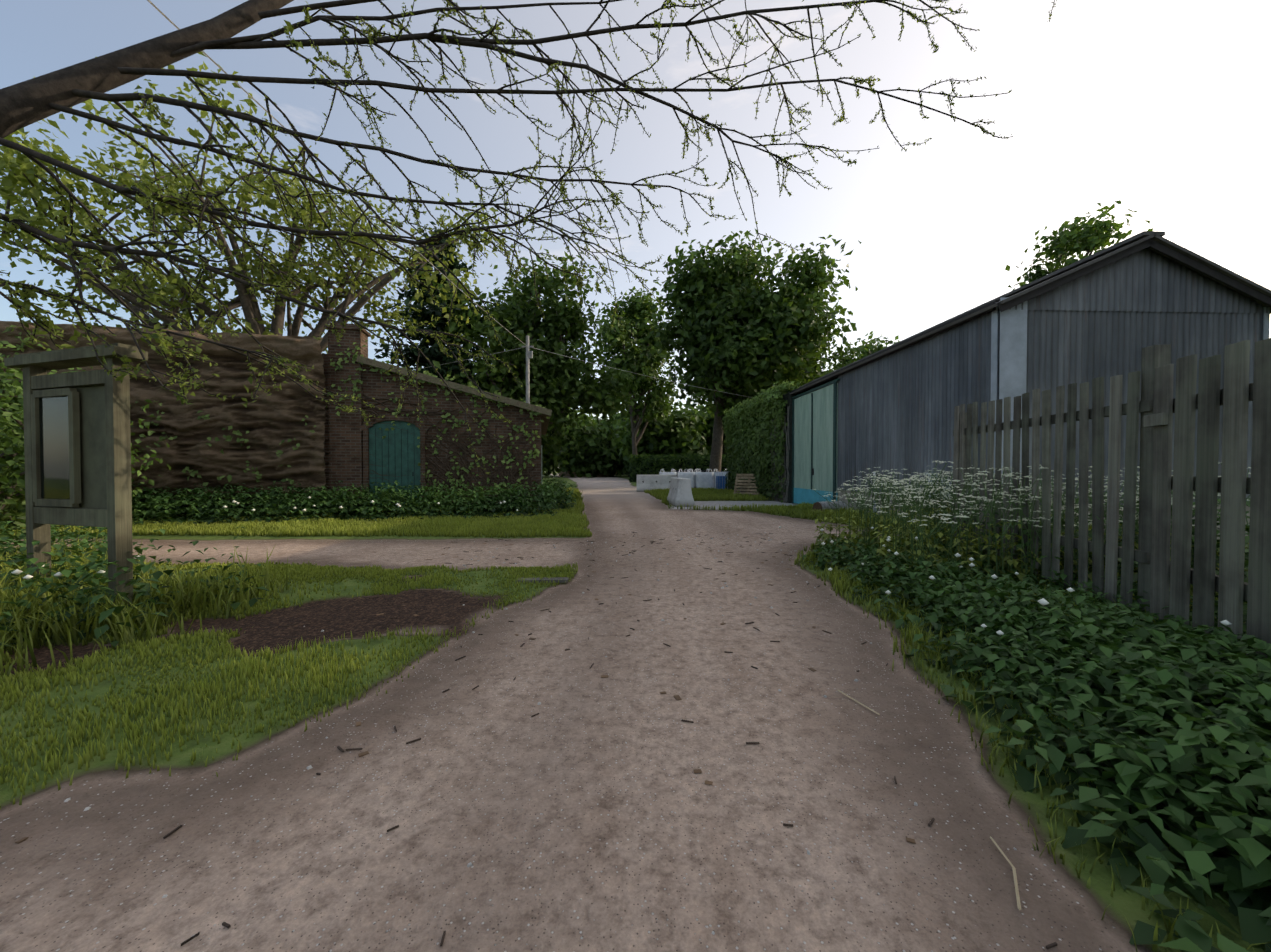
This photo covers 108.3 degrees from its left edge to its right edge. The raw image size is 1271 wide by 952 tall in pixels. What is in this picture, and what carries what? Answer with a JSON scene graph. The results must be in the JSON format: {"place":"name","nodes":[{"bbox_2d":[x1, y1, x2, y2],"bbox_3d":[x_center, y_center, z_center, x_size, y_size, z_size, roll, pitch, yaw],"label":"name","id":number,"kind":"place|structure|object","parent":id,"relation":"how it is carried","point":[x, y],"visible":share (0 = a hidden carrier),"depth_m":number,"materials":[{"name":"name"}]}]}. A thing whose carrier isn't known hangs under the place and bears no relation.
{"place":"outdoors","nodes":[
{"label":"outdoors","id":0,"kind":"place"},
{"bbox_2d":[0,471,1270,951],"bbox_3d":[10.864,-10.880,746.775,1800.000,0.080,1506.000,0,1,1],"label":"ground","id":1,"kind":"structure","parent":0,"point":[586,809],"depth_m":1.81,"materials":[{"name":"brown soil"}]},
{"bbox_2d":[4,343,147,618],"bbox_3d":[-4.623,0.082,3.797,1.449,2.222,0.200,0,1,16],"label":"notice board","id":2,"kind":"object","parent":1,"relation":"on","point":[77,444],"visible":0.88,"depth_m":3.74,"materials":[{"name":"grey wood"}]},
{"bbox_2d":[0,337,163,533],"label":"shrub","id":3,"kind":"object","parent":1,"relation":"on","point":[15,381],"depth_m":8.41,"materials":[{"name":"green plant"}]},
{"bbox_2d":[0,378,170,548],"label":"shrub","id":4,"kind":"object","parent":1,"relation":"on","point":[12,442],"depth_m":6.25,"materials":[{"name":"green plant"}]},
{"bbox_2d":[0,520,269,646],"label":"weeds","id":5,"kind":"object","parent":1,"relation":"on","point":[92,565],"visible":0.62,"depth_m":3.71,"materials":[{"name":"green plant"}]},
{"bbox_2d":[0,532,299,679],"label":"tall grass","id":6,"kind":"structure","parent":1,"relation":"on","point":[188,595],"depth_m":3.56,"materials":[{"name":"green plant"}]},
{"bbox_2d":[0,321,325,508],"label":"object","id":7,"kind":"object","parent":1,"relation":"on","point":[271,422],"visible":0.48,"depth_m":11.41,"materials":[{"name":"brown wicker"}]},
{"bbox_2d":[0,51,541,353],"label":"tree","id":8,"kind":"object","parent":1,"relation":"on","point":[19,164],"depth_m":15.84,"materials":[{"name":"green plant"}]},
{"bbox_2d":[0,480,559,526],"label":"weed bed by wall","id":9,"kind":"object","parent":1,"relation":"on","point":[422,506],"visible":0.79,"depth_m":11.03,"materials":[{"name":"green plant"}]},
{"bbox_2d":[0,560,577,808],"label":"lawn grass","id":10,"kind":"structure","parent":1,"relation":"on","point":[77,733],"depth_m":2.69,"materials":[{"name":"green plant"}]},
{"bbox_2d":[0,511,591,537],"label":"grass strip","id":11,"kind":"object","parent":1,"relation":"on","point":[557,524],"depth_m":8.92,"materials":[{"name":"green plant"}]},
{"bbox_2d":[172,322,540,513],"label":"garden wall","id":12,"kind":"structure","parent":1,"relation":"on","point":[343,445],"depth_m":12.58,"materials":[{"name":"brick"}]},
{"bbox_2d":[0,325,549,494],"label":"creeper leaves","id":13,"kind":"object","parent":12,"relation":"attached to","point":[354,358],"visible":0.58,"depth_m":12.63,"materials":[{"name":"green plant"}]},
{"bbox_2d":[325,387,540,503],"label":"creeper stems","id":14,"kind":"object","parent":12,"relation":"attached to","point":[502,467],"visible":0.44,"depth_m":12.92,"materials":[{"name":"brown plant"}]},
{"bbox_2d":[359,415,541,504],"bbox_3d":[-4.330,-0.346,15.453,3.204,2.700,8.259,0,1,24],"label":"lean to doors","id":15,"kind":"object","parent":12,"relation":"in","point":[400,452],"visible":0.67,"depth_m":12.53,"materials":[{"name":"green paint"}]},
{"bbox_2d":[356,355,551,435],"bbox_3d":[-5.746,-2.530,16.626,5.112,1.483,8.050,0,1,-12],"label":"lean to roof","id":16,"kind":"object","parent":12,"relation":"on","point":[545,412],"visible":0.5,"depth_m":12.74,"materials":[{"name":"tile"}]},
{"bbox_2d":[371,221,499,385],"bbox_3d":[-11.269,-6.469,25.705,9.790,14.613,10.505,0,1,1],"label":"conifer","id":17,"kind":"object","parent":1,"relation":"on","point":[430,354],"depth_m":24.19,"materials":[{"name":"green plant"}]},
{"bbox_2d":[147,0,747,403],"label":"telegraph pole","id":18,"kind":"object","parent":1,"relation":"on","point":[529,354],"visible":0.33,"depth_m":19.85,"materials":[{"name":"wood"}]},
{"bbox_2d":[368,487,585,516],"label":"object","id":19,"kind":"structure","parent":1,"relation":"on","point":[579,505],"depth_m":13.02,"materials":[{"name":"green plant"}]},
{"bbox_2d":[405,244,647,475],"bbox_3d":[-6.362,-5.910,26.435,12.490,13.592,10.599,-1,1,-42],"label":"tree","id":20,"kind":"object","parent":1,"relation":"on","point":[561,375],"depth_m":25.11,"materials":[{"name":"green plant"}]},
{"bbox_2d":[0,0,1054,471],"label":"overhanging branches","id":21,"kind":"object","parent":1,"relation":"on","point":[38,98],"visible":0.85,"depth_m":4.27,"materials":[{"name":"brown plant"}]},
{"bbox_2d":[0,0,1056,474],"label":"leaves","id":22,"kind":"object","parent":21,"relation":"on","point":[142,184],"visible":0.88,"depth_m":4.15,"materials":[{"name":"green plant"}]},
{"bbox_2d":[481,307,573,453],"bbox_3d":[-7.671,-5.817,29.468,7.339,9.958,7.386,-1,1,-40],"label":"tree","id":23,"kind":"object","parent":1,"relation":"on","point":[560,451],"depth_m":29.70,"materials":[{"name":"green plant"}]},
{"bbox_2d":[15,532,1056,949],"bbox_3d":[-0.308,1.170,4.809,5.786,0.046,8.314,0,1,1],"label":"track debris","id":24,"kind":"object","parent":1,"relation":"on","point":[911,840],"visible":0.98,"depth_m":2.55,"materials":[{"name":"brown plant"}]},
{"bbox_2d":[516,577,568,582],"bbox_3d":[-1.015,1.139,5.020,0.550,0.030,0.120,0,1,-2],"label":"loose plank","id":25,"kind":"object","parent":1,"relation":"on","point":[561,579],"visible":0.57,"depth_m":4.99,"materials":[{"name":"wood"}]},
{"bbox_2d":[541,478,576,509],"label":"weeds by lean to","id":26,"kind":"object","parent":1,"relation":"on","point":[562,491],"visible":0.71,"depth_m":13.90,"materials":[{"name":"green plant"}]},
{"bbox_2d":[542,415,576,476],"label":"belt tree","id":27,"kind":"object","parent":1,"relation":"on","point":[547,468],"visible":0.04,"depth_m":63.19,"materials":[{"name":"green plant"}]},
{"bbox_2d":[566,407,601,419],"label":"belt tree","id":28,"kind":"object","parent":1,"relation":"on","point":[578,411],"depth_m":77.97,"materials":[{"name":"plant"}]},
{"bbox_2d":[559,471,615,475],"bbox_3d":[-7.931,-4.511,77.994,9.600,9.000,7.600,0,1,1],"label":"grass","id":29,"kind":"structure","parent":1,"relation":"on","point":[568,474],"depth_m":74.59,"materials":[{"name":"green plant"}]},
{"bbox_2d":[552,408,629,477],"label":"belt tree","id":30,"kind":"object","parent":1,"relation":"on","point":[595,443],"depth_m":64.23,"materials":[{"name":"green plant"}]},
{"bbox_2d":[592,412,629,475],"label":"belt tree","id":31,"kind":"object","parent":1,"relation":"on","point":[617,415],"depth_m":71.94,"materials":[{"name":"green plant"}]},
{"bbox_2d":[592,286,686,454],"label":"tree","id":32,"kind":"object","parent":1,"relation":"on","point":[642,359],"depth_m":45.24,"materials":[{"name":"green plant"}]},
{"bbox_2d":[604,411,707,468],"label":"belt tree","id":33,"kind":"object","parent":1,"relation":"on","point":[627,419],"depth_m":65.06,"materials":[{"name":"green plant"}]},
{"bbox_2d":[636,475,676,491],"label":"concrete block","id":34,"kind":"structure","parent":1,"relation":"on","point":[650,483],"depth_m":24.59,"materials":[{"name":"concrete"}]},
{"bbox_2d":[611,397,713,469],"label":"belt tree","id":35,"kind":"object","parent":1,"relation":"on","point":[678,436],"visible":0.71,"depth_m":51.31,"materials":[{"name":"green plant"}]},
{"bbox_2d":[659,472,676,474],"bbox_3d":[1.865,0.291,26.515,1.024,1.068,1.014,0,1,-2],"label":"bulk bag","id":36,"kind":"object","parent":1,"relation":"on","point":[667,473],"visible":0.27,"depth_m":26.04,"materials":[{"name":"white fabric"}]},
{"bbox_2d":[628,453,727,481],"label":"hedge","id":37,"kind":"object","parent":1,"relation":"on","point":[662,459],"depth_m":41.58,"materials":[{"name":"green plant"}]},
{"bbox_2d":[667,478,694,506],"bbox_3d":[1.563,0.534,16.122,0.680,0.920,2.000,0,1,-3],"label":"jersey barrier","id":38,"kind":"object","parent":1,"relation":"on","point":[680,492],"visible":0.88,"depth_m":15.13,"materials":[{"name":"concrete"}]},
{"bbox_2d":[677,472,694,487],"bbox_3d":[2.919,0.293,26.600,1.006,1.061,1.015,0,1,3],"label":"bulk bag","id":39,"kind":"object","parent":1,"relation":"on","point":[690,476],"visible":0.56,"depth_m":26.12,"materials":[{"name":"white fabric"}]},
{"bbox_2d":[675,470,707,473],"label":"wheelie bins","id":40,"kind":"object","parent":1,"relation":"on","point":[677,471],"visible":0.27,"depth_m":39.99,"materials":[{"name":"plastic"}]},
{"bbox_2d":[694,472,713,488],"bbox_3d":[3.934,0.294,26.432,1.015,1.064,1.014,0,1,-4],"label":"bulk bag","id":41,"kind":"object","parent":1,"relation":"on","point":[704,479],"visible":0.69,"depth_m":25.95,"materials":[{"name":"white fabric"}]},
{"bbox_2d":[688,396,729,454],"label":"belt tree","id":42,"kind":"object","parent":1,"relation":"on","point":[710,423],"depth_m":57.77,"materials":[{"name":"green plant"}]},
{"bbox_2d":[713,472,726,487],"bbox_3d":[4.976,0.290,26.571,1.016,1.069,1.017,0,1,3],"label":"bulk bag","id":43,"kind":"object","parent":1,"relation":"on","point":[719,473],"visible":0.21,"depth_m":26.11,"materials":[{"name":"white fabric"}]},
{"bbox_2d":[714,472,727,489],"bbox_3d":[5.385,0.310,24.464,2.333,1.096,0.550,0,1,5],"label":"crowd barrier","id":44,"kind":"object","parent":1,"relation":"on","point":[722,480],"visible":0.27,"depth_m":24.52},
{"bbox_2d":[716,476,726,488],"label":"blue plastic tanks","id":45,"kind":"object","parent":1,"relation":"on","point":[719,482],"visible":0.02,"depth_m":25.18,"materials":[{"name":"blue plastic"}]},
{"bbox_2d":[733,474,759,495],"bbox_3d":[4.941,0.378,20.016,1.200,1.000,0.140,1,-27,29],"label":"leaning pallet","id":46,"kind":"object","parent":1,"relation":"on","point":[748,485],"visible":0.67,"depth_m":20.04,"materials":[{"name":"brown wood"}]},
{"bbox_2d":[635,222,861,471],"bbox_3d":[7.532,-8.009,31.819,14.523,17.628,16.560,0,1,1],"label":"oak tree","id":47,"kind":"object","parent":1,"relation":"on","point":[753,330],"depth_m":28.38,"materials":[{"name":"green plant"}]},
{"bbox_2d":[644,487,909,523],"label":"grass","id":48,"kind":"structure","parent":1,"relation":"on","point":[803,510],"depth_m":13.90,"materials":[{"name":"green plant"}]},
{"bbox_2d":[813,501,845,510],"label":"stone block","id":49,"kind":"structure","parent":1,"relation":"on","point":[821,505],"depth_m":12.68,"materials":[{"name":"grey stone"}]},
{"bbox_2d":[798,334,866,385],"bbox_3d":[15.035,-6.516,39.794,11.988,14.318,8.970,0,1,1],"label":"tree","id":50,"kind":"object","parent":1,"relation":"on","point":[846,360],"depth_m":39.21,"materials":[{"name":"green plant"}]},
{"bbox_2d":[825,331,899,371],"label":"tree","id":51,"kind":"object","parent":1,"relation":"on","point":[873,348],"visible":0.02,"depth_m":44.57,"materials":[{"name":"green plant"}]},
{"bbox_2d":[838,690,1020,909],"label":"dry stalks","id":52,"kind":"object","parent":1,"relation":"on","point":[1015,882],"visible":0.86,"depth_m":1.42,"materials":[{"name":"beige plant"}]},
{"bbox_2d":[784,231,1270,538],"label":"shed","id":53,"kind":"structure","parent":1,"relation":"on","point":[814,431],"depth_m":7.84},
{"bbox_2d":[722,379,801,502],"bbox_3d":[5.367,-1.330,20.822,1.539,4.597,8.698,0,1,1],"label":"barn ivy","id":54,"kind":"object","parent":53,"relation":"attached to","point":[749,446],"depth_m":18.45,"materials":[{"name":"green plant"}]},
{"bbox_2d":[837,249,1267,504],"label":"barn cladding","id":55,"kind":"structure","parent":53,"relation":"attached to","point":[896,409],"depth_m":7.80,"materials":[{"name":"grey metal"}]},
{"bbox_2d":[789,515,1269,951],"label":"grass verge","id":56,"kind":"structure","parent":1,"relation":"on","point":[841,582],"depth_m":2.79,"materials":[{"name":"green plant"}]},
{"bbox_2d":[811,461,1250,587],"bbox_3d":[4.574,0.480,6.888,4.161,1.336,5.386,0,1,1],"label":"cow parsley","id":57,"kind":"object","parent":1,"relation":"on","point":[917,507],"depth_m":5.25,"materials":[{"name":"plant"}]},
{"bbox_2d":[802,527,1270,951],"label":"ground cover plants","id":58,"kind":"object","parent":1,"relation":"on","point":[1132,678],"visible":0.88,"depth_m":1.91,"materials":[{"name":"green plant"}]},
{"bbox_2d":[11,496,1231,635],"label":"white flowers","id":59,"kind":"object","parent":58,"relation":"on","point":[1043,601],"visible":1,"depth_m":3.68,"materials":[{"name":"white plant"}]},
{"bbox_2d":[1005,200,1152,289],"bbox_3d":[27.610,-7.704,29.200,7.956,16.985,9.152,0,1,1],"label":"tree","id":60,"kind":"object","parent":1,"relation":"on","point":[1076,237],"depth_m":26.90,"materials":[{"name":"green plant"}]},
{"bbox_2d":[915,488,1249,624],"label":"nettles","id":61,"kind":"object","parent":1,"relation":"on","point":[1135,576],"visible":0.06,"depth_m":4.79,"materials":[{"name":"green plant"}]},
{"bbox_2d":[952,338,1270,657],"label":"paling fence","id":62,"kind":"object","parent":1,"relation":"on","point":[1158,405],"visible":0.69,"depth_m":3.46,"materials":[{"name":"grey wood"}]},
{"bbox_2d":[0,0,1270,418],"label":"sky","id":63,"kind":"structure","parent":0,"point":[1160,108],"materials":[{"name":"white"}]}
]}

